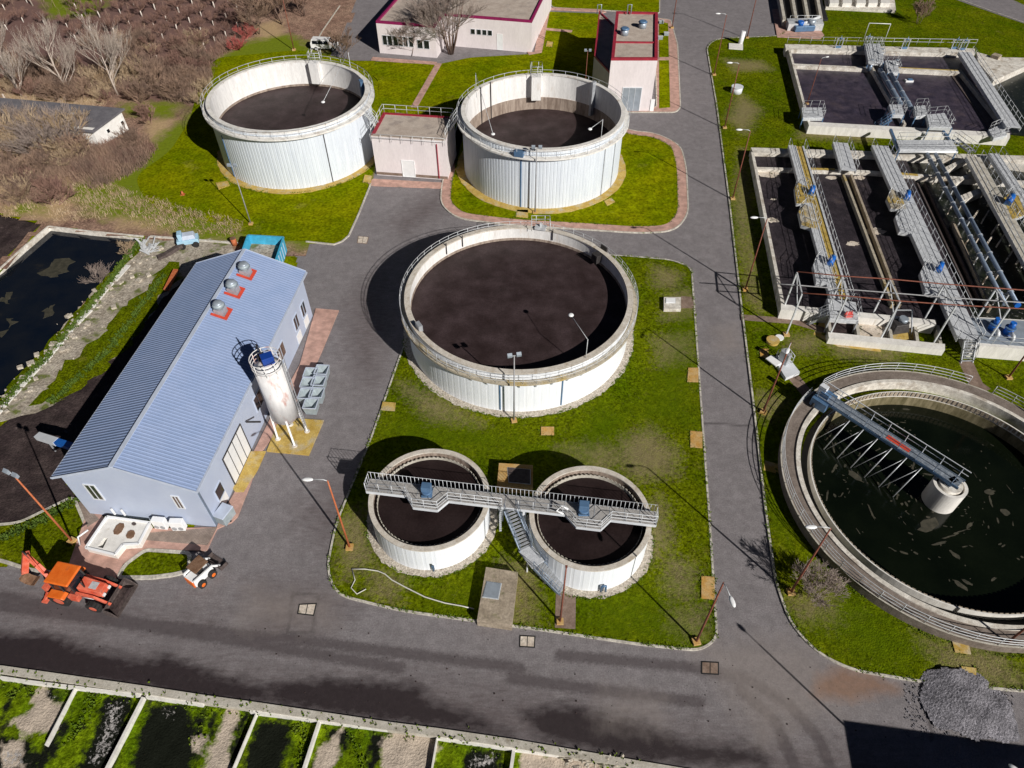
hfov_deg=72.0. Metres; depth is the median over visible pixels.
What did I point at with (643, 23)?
roof extractor
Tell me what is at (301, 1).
bare tree
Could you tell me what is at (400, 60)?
path
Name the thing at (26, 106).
bare shrub
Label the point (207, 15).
orchard tree
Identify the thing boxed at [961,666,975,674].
manhole slab
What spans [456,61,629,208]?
digester tank
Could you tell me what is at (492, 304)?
water
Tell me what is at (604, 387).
ground
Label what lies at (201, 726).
weeds
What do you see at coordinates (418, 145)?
pump house
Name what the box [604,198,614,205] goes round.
manhole slab
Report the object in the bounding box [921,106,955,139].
steel platform
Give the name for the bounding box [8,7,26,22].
orchard tree
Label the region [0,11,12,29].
orchard tree
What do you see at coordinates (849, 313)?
seat
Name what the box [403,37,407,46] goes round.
window
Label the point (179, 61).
bare shrub
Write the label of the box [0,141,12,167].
bare shrub
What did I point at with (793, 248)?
water
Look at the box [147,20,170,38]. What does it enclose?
orchard tree
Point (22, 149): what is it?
bare shrub
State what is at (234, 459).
sectional door
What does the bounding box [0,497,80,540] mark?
weeds
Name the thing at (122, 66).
bare shrub
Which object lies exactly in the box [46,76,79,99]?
bare shrub
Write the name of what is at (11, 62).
bare shrub
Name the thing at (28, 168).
bare shrub
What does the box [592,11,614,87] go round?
annex
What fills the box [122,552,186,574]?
lawn
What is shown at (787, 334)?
pipe gantry
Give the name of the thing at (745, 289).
street lamp
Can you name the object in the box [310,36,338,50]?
minivan
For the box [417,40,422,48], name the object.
window
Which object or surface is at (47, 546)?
lawn
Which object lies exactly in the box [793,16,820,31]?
grit classifier
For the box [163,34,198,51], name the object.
bare shrub
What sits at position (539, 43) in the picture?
path
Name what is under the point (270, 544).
road
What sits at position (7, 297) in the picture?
ground
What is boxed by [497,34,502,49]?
door
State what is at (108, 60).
bare shrub
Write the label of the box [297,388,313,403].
hopper
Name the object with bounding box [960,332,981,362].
stairs
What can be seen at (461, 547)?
thickener tank
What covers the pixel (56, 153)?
bare shrub
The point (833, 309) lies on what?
access platform
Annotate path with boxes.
[371,57,436,64]
[411,63,441,107]
[527,14,548,54]
[546,28,571,31]
[551,7,605,12]
[555,591,575,628]
[628,18,679,111]
[659,57,669,59]
[741,314,825,332]
[764,461,778,473]
[789,375,811,395]
[814,323,880,351]
[959,361,989,390]
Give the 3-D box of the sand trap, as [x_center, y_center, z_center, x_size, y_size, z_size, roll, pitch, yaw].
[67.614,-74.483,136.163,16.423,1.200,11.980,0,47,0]
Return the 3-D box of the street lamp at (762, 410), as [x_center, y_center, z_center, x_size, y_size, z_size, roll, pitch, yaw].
[22.973,-0.017,61.740,0.539,9.320,2.004,23,51,20]
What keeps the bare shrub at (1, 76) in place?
on the ground at (290, 260)
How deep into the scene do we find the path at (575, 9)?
133.77 m
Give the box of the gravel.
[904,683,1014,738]
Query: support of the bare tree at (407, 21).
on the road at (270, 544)
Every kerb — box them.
[0,497,83,572]
[117,548,191,579]
[306,184,370,244]
[307,5,339,57]
[327,254,717,650]
[440,124,688,233]
[551,0,659,12]
[628,18,680,112]
[707,35,1023,692]
[962,0,1023,22]
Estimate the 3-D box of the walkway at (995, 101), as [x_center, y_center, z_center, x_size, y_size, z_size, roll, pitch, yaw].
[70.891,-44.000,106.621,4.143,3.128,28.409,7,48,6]
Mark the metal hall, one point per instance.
(172, 427)
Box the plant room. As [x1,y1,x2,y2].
[608,11,657,110]
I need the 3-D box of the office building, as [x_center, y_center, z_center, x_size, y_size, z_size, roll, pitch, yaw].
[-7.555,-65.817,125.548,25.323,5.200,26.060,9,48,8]
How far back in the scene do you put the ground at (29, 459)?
63.40 m
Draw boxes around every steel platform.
[798,100,825,128]
[863,37,885,67]
[882,54,901,78]
[884,97,907,125]
[889,129,959,163]
[909,98,930,126]
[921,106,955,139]
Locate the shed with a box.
[0,98,128,145]
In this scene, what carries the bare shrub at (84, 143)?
on the ground at (290, 260)
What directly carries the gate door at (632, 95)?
in the plant room
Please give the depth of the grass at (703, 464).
58.17 m
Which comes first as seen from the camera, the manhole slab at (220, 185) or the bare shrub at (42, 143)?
the manhole slab at (220, 185)
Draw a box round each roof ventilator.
[210,299,232,319]
[224,279,244,298]
[236,261,256,280]
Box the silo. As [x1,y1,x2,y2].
[248,344,309,447]
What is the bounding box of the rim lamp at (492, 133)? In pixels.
[475,73,494,134]
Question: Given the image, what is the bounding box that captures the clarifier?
[778,370,1023,652]
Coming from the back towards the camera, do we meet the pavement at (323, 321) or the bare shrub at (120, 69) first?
the bare shrub at (120, 69)
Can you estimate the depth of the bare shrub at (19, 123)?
95.35 m
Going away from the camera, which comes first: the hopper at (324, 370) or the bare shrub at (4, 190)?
the hopper at (324, 370)
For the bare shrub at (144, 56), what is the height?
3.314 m
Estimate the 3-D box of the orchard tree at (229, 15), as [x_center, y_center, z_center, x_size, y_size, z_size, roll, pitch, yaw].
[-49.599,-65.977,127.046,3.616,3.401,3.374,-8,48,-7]
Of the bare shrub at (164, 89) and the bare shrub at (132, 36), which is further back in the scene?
the bare shrub at (132, 36)
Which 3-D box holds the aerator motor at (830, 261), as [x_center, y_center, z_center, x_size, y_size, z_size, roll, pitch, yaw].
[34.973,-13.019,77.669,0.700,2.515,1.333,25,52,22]
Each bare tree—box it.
[227,0,273,34]
[259,0,291,24]
[294,0,309,16]
[322,27,359,60]
[391,15,429,53]
[401,0,488,54]
[912,0,935,23]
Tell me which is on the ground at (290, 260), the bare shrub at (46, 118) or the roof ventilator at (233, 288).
the bare shrub at (46, 118)
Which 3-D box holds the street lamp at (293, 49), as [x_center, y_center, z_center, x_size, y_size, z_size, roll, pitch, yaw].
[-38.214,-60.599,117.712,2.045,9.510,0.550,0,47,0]
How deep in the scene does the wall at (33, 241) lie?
83.30 m
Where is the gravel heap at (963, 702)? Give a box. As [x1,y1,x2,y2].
[919,667,1020,742]
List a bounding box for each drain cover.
[297,603,316,615]
[357,236,368,243]
[519,635,534,647]
[701,661,718,674]
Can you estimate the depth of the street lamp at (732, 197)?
86.53 m
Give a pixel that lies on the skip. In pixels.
(274, 247)
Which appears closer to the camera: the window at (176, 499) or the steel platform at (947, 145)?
the window at (176, 499)
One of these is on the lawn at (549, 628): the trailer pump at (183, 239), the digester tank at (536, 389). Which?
the digester tank at (536, 389)
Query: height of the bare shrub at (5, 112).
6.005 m
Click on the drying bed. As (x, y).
(168, 696)
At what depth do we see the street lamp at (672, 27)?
126.54 m
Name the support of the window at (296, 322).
in the metal hall
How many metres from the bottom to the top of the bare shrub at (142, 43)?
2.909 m
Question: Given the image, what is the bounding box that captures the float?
[904,78,913,81]
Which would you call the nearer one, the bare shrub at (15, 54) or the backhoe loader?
the backhoe loader
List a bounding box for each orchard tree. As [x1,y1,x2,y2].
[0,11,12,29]
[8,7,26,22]
[31,9,47,23]
[54,12,69,27]
[62,21,80,37]
[66,0,88,18]
[76,14,96,30]
[82,0,106,17]
[101,13,120,28]
[109,0,124,13]
[117,9,134,20]
[124,0,147,16]
[124,20,142,29]
[137,32,156,43]
[141,12,159,24]
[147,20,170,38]
[148,43,161,56]
[154,4,170,15]
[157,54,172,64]
[159,32,179,47]
[161,10,184,29]
[165,0,185,12]
[170,45,185,55]
[174,3,193,22]
[175,24,191,36]
[190,0,206,15]
[190,16,205,30]
[192,27,209,48]
[202,10,217,25]
[202,25,220,39]
[214,20,231,35]
[217,2,229,16]
[224,10,244,27]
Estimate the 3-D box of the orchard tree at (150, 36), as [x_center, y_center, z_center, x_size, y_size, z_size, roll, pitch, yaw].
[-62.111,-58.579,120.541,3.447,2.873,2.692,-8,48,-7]
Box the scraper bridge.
[809,382,971,496]
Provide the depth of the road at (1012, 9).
134.50 m
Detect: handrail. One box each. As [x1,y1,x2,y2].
[781,387,1023,646]
[787,36,977,45]
[823,363,972,382]
[992,386,1023,405]
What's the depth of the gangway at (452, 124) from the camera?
90.09 m
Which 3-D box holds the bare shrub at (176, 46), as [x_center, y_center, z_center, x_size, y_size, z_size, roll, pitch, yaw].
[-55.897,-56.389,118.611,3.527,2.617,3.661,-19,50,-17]
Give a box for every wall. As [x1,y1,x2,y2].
[0,226,50,274]
[0,265,130,413]
[48,226,143,239]
[150,235,238,243]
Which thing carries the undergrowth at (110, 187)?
on the ground at (164, 129)
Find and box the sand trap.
[824,0,895,12]
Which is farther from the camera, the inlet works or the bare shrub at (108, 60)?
the inlet works
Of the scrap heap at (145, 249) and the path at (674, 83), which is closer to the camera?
the scrap heap at (145, 249)
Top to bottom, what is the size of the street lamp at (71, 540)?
9.630 m
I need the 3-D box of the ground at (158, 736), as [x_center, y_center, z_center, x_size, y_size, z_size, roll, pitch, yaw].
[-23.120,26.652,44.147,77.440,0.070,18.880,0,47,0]
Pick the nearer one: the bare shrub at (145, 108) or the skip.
the skip
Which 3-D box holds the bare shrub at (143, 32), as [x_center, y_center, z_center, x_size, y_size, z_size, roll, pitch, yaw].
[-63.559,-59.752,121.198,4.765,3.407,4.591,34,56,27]
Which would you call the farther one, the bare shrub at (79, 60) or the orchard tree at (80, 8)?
the orchard tree at (80, 8)
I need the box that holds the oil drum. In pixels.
[230,236,237,245]
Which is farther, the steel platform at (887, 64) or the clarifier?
the steel platform at (887, 64)
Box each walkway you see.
[787,138,853,300]
[832,135,859,173]
[869,37,883,65]
[870,138,985,342]
[957,45,1023,141]
[964,149,1023,269]
[986,147,1023,221]
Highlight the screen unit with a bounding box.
[885,309,912,334]
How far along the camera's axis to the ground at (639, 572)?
53.90 m
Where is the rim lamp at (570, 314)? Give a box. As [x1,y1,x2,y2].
[568,313,587,357]
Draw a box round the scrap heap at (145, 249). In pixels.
[134,236,161,254]
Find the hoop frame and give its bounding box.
[863,23,890,40]
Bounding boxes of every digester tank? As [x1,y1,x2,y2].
[200,48,374,188]
[399,215,638,411]
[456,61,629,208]
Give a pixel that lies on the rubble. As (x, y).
(64, 348)
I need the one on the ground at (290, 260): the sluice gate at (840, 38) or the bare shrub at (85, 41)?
the bare shrub at (85, 41)
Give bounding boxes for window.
[82,484,105,500]
[170,495,185,508]
[214,480,224,501]
[252,388,263,412]
[276,339,286,360]
[292,312,299,331]
[299,299,306,318]
[382,35,387,44]
[387,35,392,45]
[393,36,397,45]
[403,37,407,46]
[408,37,413,46]
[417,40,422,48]
[423,40,429,48]
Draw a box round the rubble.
[0,245,163,413]
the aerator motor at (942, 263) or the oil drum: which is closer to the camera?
the aerator motor at (942, 263)
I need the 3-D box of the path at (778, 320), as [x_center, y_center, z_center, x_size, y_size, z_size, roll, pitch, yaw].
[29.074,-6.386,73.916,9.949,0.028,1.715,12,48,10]
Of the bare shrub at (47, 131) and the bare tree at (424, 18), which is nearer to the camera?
the bare shrub at (47, 131)
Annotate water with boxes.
[0,231,135,397]
[221,86,360,129]
[378,460,481,545]
[411,240,625,368]
[476,109,608,147]
[537,478,641,564]
[755,156,971,326]
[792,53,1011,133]
[811,405,1023,613]
[908,163,1023,319]
[994,72,1023,135]
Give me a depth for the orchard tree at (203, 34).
120.25 m
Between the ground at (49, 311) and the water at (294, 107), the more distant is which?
the water at (294, 107)
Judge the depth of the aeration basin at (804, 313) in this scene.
85.15 m
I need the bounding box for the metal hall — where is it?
[50,249,312,526]
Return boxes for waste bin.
[213,502,235,525]
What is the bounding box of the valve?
[866,59,874,71]
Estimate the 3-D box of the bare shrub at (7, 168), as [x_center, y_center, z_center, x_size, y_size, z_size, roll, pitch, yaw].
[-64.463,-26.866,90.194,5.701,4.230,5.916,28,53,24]
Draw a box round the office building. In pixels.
[376,0,551,57]
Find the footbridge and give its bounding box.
[364,472,657,533]
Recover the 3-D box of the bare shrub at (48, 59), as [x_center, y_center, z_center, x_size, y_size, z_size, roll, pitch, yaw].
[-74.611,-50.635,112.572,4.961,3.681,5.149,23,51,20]
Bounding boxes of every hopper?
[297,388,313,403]
[299,377,315,387]
[302,367,318,377]
[302,398,318,414]
[308,387,324,403]
[310,375,326,388]
[313,364,329,379]
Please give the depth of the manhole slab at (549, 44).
122.52 m
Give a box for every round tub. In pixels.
[731,84,742,94]
[766,335,779,345]
[776,334,783,340]
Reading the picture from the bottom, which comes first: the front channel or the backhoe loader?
the backhoe loader
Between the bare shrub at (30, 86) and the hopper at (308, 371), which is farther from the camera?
the bare shrub at (30, 86)
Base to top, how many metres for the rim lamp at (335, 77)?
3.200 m
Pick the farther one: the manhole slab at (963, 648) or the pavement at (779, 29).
the pavement at (779, 29)
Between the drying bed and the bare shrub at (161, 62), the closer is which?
the drying bed
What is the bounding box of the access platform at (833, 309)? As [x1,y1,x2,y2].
[807,290,861,332]
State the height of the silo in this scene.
10.696 m
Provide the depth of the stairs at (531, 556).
53.40 m
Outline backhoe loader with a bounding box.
[19,551,137,617]
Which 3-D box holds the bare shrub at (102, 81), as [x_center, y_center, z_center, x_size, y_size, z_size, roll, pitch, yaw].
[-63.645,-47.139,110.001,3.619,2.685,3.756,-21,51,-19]
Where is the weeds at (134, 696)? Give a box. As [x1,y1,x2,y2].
[1,670,640,767]
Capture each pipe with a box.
[878,68,902,104]
[885,68,912,109]
[925,152,1007,305]
[933,152,1020,307]
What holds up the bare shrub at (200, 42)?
on the ground at (290, 260)
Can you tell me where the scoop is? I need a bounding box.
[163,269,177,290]
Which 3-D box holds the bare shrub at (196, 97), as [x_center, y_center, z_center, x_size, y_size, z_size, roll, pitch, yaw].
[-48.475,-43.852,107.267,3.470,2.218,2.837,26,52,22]
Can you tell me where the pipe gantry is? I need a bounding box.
[776,271,1023,342]
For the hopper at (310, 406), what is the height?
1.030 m
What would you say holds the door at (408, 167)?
in the pump house
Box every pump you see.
[150,516,168,529]
[157,230,198,259]
[168,518,186,530]
[988,317,1001,337]
[1002,321,1016,341]
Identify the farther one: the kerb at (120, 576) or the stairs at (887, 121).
the stairs at (887, 121)
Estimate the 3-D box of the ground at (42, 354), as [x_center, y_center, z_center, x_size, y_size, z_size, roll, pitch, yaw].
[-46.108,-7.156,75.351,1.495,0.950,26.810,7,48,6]
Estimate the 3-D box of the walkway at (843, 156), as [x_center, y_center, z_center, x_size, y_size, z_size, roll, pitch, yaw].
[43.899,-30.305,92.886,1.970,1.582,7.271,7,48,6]
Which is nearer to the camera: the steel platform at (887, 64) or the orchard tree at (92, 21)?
the steel platform at (887, 64)
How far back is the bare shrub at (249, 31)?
123.96 m
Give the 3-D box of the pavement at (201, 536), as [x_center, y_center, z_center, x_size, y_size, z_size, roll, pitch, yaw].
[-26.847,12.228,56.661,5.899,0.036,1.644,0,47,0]
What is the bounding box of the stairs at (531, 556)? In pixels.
[504,499,562,595]
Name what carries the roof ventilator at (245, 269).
on the metal hall
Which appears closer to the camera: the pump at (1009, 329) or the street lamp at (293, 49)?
the pump at (1009, 329)
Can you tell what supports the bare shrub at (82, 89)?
on the ground at (164, 129)
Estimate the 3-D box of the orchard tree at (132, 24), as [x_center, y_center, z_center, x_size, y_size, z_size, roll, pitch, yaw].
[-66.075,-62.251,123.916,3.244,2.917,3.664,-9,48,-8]
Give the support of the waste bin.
on the road at (270, 544)
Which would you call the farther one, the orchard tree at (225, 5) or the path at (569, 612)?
the orchard tree at (225, 5)
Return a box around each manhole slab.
[216,181,228,188]
[363,175,371,182]
[381,402,395,410]
[516,210,527,217]
[541,427,553,434]
[546,41,552,46]
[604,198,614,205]
[687,368,697,381]
[690,431,701,447]
[701,576,714,599]
[759,349,768,357]
[952,641,970,653]
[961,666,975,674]
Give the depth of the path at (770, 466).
61.34 m
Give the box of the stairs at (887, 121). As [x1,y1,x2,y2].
[874,110,894,125]
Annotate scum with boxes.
[812,408,1023,590]
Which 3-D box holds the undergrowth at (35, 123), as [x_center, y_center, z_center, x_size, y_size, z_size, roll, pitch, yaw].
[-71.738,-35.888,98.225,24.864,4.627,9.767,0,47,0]
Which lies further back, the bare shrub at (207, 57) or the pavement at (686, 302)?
the bare shrub at (207, 57)
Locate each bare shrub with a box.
[0,54,17,71]
[0,63,19,85]
[0,68,26,89]
[0,77,18,94]
[0,97,44,128]
[0,102,77,154]
[0,103,29,116]
[0,104,36,148]
[0,108,29,128]
[0,108,57,146]
[0,113,29,149]
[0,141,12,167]
[0,145,18,164]
[0,153,35,187]
[0,169,34,199]
[0,173,39,203]
[0,188,23,203]
[1,104,89,148]
[1,165,35,184]
[2,50,28,65]
[6,151,48,171]
[7,107,63,136]
[9,55,51,81]
[10,75,28,94]
[13,77,42,97]
[13,170,41,196]
[14,98,87,137]
[17,145,59,169]
[19,111,71,149]
[24,54,50,69]
[24,154,54,171]
[26,133,51,149]
[27,53,58,76]
[27,106,91,152]
[28,186,61,205]
[30,175,61,204]
[30,176,79,204]
[32,73,67,102]
[33,71,75,96]
[37,73,62,95]
[41,140,63,164]
[45,140,80,166]
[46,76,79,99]
[47,154,65,169]
[49,124,87,159]
[51,140,89,160]
[60,61,104,88]
[61,80,84,101]
[65,69,96,96]
[68,132,81,142]
[72,55,82,67]
[76,27,102,49]
[77,261,113,283]
[85,80,109,100]
[86,65,127,90]
[87,57,106,69]
[90,53,119,71]
[93,74,113,88]
[96,89,111,103]
[101,28,124,45]
[109,51,141,80]
[109,121,148,147]
[111,33,145,54]
[113,57,135,80]
[116,59,145,82]
[116,240,134,254]
[117,80,153,102]
[118,47,144,61]
[120,85,137,100]
[123,29,145,46]
[123,31,146,48]
[124,25,155,45]
[126,55,149,73]
[127,58,167,92]
[129,50,156,66]
[130,102,156,124]
[134,56,161,81]
[135,54,172,75]
[142,42,160,54]
[150,79,160,95]
[154,73,191,100]
[157,51,180,69]
[159,75,180,93]
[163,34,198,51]
[170,38,189,55]
[171,62,198,83]
[175,56,197,69]
[177,41,205,61]
[179,31,199,48]
[182,27,209,46]
[183,89,204,104]
[184,72,200,85]
[190,55,212,68]
[190,77,213,91]
[195,49,218,64]
[226,34,245,49]
[232,23,259,38]
[790,556,849,609]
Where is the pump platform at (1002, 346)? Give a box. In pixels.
[958,317,1023,360]
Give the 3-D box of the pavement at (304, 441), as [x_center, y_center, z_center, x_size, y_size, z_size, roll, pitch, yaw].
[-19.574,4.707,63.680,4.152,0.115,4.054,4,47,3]
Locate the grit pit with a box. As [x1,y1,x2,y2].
[77,508,152,558]
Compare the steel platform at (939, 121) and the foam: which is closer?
the foam
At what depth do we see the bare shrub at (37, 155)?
92.52 m
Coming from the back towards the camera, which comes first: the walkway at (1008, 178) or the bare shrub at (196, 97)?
the bare shrub at (196, 97)
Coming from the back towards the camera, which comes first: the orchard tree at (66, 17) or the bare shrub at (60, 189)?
the orchard tree at (66, 17)
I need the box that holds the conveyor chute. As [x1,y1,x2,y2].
[34,432,72,451]
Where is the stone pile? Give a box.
[565,753,626,767]
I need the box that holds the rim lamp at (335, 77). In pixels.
[321,53,350,102]
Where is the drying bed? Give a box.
[0,665,680,767]
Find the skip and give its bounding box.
[242,234,286,261]
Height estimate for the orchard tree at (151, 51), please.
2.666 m
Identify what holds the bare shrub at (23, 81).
on the ground at (290, 260)
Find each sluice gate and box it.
[835,36,844,47]
[901,37,911,48]
[951,36,961,48]
[959,37,969,49]
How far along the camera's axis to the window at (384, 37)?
118.73 m
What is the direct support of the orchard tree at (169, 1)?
on the ground at (290, 260)
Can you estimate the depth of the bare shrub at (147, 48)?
119.48 m
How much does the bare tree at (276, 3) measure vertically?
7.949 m
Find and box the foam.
[758,172,885,245]
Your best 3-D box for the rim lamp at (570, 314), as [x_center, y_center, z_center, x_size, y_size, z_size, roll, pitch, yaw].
[5.824,-4.066,63.651,0.496,3.320,3.703,-14,49,-12]
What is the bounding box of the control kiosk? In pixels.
[766,348,799,379]
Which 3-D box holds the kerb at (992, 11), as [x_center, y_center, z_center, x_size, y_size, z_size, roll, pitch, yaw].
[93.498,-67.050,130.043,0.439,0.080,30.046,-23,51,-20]
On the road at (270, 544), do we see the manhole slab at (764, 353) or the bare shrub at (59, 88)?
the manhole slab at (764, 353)
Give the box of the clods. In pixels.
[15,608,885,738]
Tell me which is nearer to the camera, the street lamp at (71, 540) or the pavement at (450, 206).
the street lamp at (71, 540)
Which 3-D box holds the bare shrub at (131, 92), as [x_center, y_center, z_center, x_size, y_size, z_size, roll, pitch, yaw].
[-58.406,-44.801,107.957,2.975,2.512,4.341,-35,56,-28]
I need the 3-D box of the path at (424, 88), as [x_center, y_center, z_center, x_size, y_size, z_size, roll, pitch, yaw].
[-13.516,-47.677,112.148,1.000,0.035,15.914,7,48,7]
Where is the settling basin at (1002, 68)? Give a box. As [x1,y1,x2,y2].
[783,44,1023,145]
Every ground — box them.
[0,0,375,331]
[0,51,397,566]
[0,215,39,258]
[0,238,234,421]
[0,245,140,402]
[0,276,186,522]
[0,292,12,303]
[0,329,8,336]
[0,676,608,767]
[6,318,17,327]
[29,261,179,405]
[37,258,75,277]
[43,304,54,317]
[217,150,374,193]
[366,508,497,577]
[403,329,633,417]
[455,150,625,213]
[521,514,653,598]
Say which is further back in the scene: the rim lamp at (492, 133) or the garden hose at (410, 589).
the rim lamp at (492, 133)
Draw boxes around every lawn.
[0,500,82,569]
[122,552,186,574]
[137,50,382,242]
[329,255,714,647]
[354,12,598,161]
[451,133,677,225]
[551,0,658,11]
[659,22,669,107]
[708,0,1023,688]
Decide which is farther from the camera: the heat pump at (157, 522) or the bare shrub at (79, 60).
the bare shrub at (79, 60)
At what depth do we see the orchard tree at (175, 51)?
116.51 m
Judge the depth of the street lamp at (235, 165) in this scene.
82.49 m
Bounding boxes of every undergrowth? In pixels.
[0,0,265,206]
[0,92,243,236]
[5,107,74,145]
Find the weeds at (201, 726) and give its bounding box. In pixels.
[5,683,498,767]
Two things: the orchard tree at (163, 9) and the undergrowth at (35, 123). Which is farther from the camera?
the orchard tree at (163, 9)
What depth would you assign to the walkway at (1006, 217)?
85.04 m
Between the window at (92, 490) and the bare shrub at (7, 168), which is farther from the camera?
the bare shrub at (7, 168)
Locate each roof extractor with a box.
[620,26,629,35]
[638,19,647,28]
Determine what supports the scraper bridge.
on the clarifier
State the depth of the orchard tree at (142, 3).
130.16 m
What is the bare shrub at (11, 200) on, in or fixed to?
on the ground at (164, 129)
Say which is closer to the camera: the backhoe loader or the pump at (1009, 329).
the backhoe loader
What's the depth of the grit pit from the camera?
55.96 m
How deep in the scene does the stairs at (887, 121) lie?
100.56 m
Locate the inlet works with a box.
[777,0,827,30]
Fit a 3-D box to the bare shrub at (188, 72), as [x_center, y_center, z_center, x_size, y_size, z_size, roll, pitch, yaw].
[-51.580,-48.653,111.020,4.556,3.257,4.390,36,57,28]
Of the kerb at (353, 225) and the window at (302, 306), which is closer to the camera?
the window at (302, 306)
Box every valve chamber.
[477,567,517,630]
[497,463,532,493]
[663,297,680,311]
[729,31,745,49]
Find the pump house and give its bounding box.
[369,104,455,179]
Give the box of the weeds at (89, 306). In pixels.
[0,238,165,408]
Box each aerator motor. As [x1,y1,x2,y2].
[807,184,815,195]
[826,254,835,266]
[903,189,910,200]
[934,261,944,273]
[1003,193,1015,205]
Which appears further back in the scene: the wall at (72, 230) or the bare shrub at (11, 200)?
the bare shrub at (11, 200)
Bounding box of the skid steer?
[183,552,227,588]
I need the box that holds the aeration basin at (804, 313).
[749,148,1023,333]
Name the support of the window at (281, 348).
in the metal hall
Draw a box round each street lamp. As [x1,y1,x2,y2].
[2,468,76,544]
[227,163,252,224]
[283,1,295,50]
[302,477,353,550]
[507,352,521,422]
[532,145,541,213]
[557,565,567,624]
[584,49,590,78]
[670,0,676,28]
[691,582,735,645]
[712,13,726,75]
[722,62,739,128]
[730,129,750,199]
[742,216,767,291]
[745,0,755,38]
[760,342,791,414]
[786,525,831,595]
[805,56,828,104]
[1004,356,1023,379]
[1006,628,1023,642]
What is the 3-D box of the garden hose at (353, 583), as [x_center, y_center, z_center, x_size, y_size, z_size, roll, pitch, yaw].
[-12.075,15.152,53.883,0.908,0.086,2.180,-29,54,-24]
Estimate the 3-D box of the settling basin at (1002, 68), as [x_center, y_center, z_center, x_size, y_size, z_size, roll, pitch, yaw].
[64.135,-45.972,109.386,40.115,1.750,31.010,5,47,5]
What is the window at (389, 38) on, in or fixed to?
in the office building
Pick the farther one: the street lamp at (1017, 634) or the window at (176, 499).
the window at (176, 499)
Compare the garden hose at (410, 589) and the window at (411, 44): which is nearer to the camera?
the garden hose at (410, 589)
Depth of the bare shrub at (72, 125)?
95.67 m
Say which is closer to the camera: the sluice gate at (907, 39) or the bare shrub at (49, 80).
the bare shrub at (49, 80)
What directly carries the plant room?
on the road at (270, 544)
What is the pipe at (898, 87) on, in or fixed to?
attached to the steel platform at (887, 64)
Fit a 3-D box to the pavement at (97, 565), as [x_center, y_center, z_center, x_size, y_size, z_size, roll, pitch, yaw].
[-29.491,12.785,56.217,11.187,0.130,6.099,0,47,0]
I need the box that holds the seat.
[844,311,853,317]
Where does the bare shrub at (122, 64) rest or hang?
on the ground at (290, 260)
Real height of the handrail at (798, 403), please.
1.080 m
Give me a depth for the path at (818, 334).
71.51 m
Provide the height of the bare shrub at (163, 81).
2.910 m
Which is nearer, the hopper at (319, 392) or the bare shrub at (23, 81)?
the hopper at (319, 392)
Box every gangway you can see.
[363,104,377,125]
[449,109,457,130]
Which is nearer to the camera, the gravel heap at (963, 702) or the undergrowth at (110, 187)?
the gravel heap at (963, 702)
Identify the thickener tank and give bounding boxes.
[368,449,489,571]
[529,466,651,592]
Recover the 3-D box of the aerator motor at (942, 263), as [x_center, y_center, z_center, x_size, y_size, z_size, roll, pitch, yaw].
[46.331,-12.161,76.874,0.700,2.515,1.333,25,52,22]
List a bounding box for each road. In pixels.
[0,0,1023,767]
[958,0,1023,22]
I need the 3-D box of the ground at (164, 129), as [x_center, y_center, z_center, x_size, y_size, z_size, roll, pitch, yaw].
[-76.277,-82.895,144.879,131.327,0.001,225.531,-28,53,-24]
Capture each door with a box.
[220,491,228,502]
[222,423,251,484]
[297,329,302,343]
[304,314,309,328]
[401,160,415,177]
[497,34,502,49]
[621,87,641,110]
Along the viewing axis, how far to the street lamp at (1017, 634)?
48.81 m
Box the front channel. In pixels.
[825,318,944,355]
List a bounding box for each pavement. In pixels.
[69,514,216,578]
[78,501,98,526]
[146,527,216,544]
[217,308,338,528]
[233,451,265,491]
[267,418,323,455]
[368,179,451,190]
[442,126,686,231]
[681,296,693,307]
[772,9,823,38]
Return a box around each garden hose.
[351,569,365,593]
[352,568,473,609]
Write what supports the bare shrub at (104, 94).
on the ground at (164, 129)
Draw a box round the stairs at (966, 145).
[952,131,979,153]
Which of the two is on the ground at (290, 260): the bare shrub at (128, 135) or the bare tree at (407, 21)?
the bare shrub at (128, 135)
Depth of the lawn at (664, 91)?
115.28 m
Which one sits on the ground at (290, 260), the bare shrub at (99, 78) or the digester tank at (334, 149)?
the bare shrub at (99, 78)
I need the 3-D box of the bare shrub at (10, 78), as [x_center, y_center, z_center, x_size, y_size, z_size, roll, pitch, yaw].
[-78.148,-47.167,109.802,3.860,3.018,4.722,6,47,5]

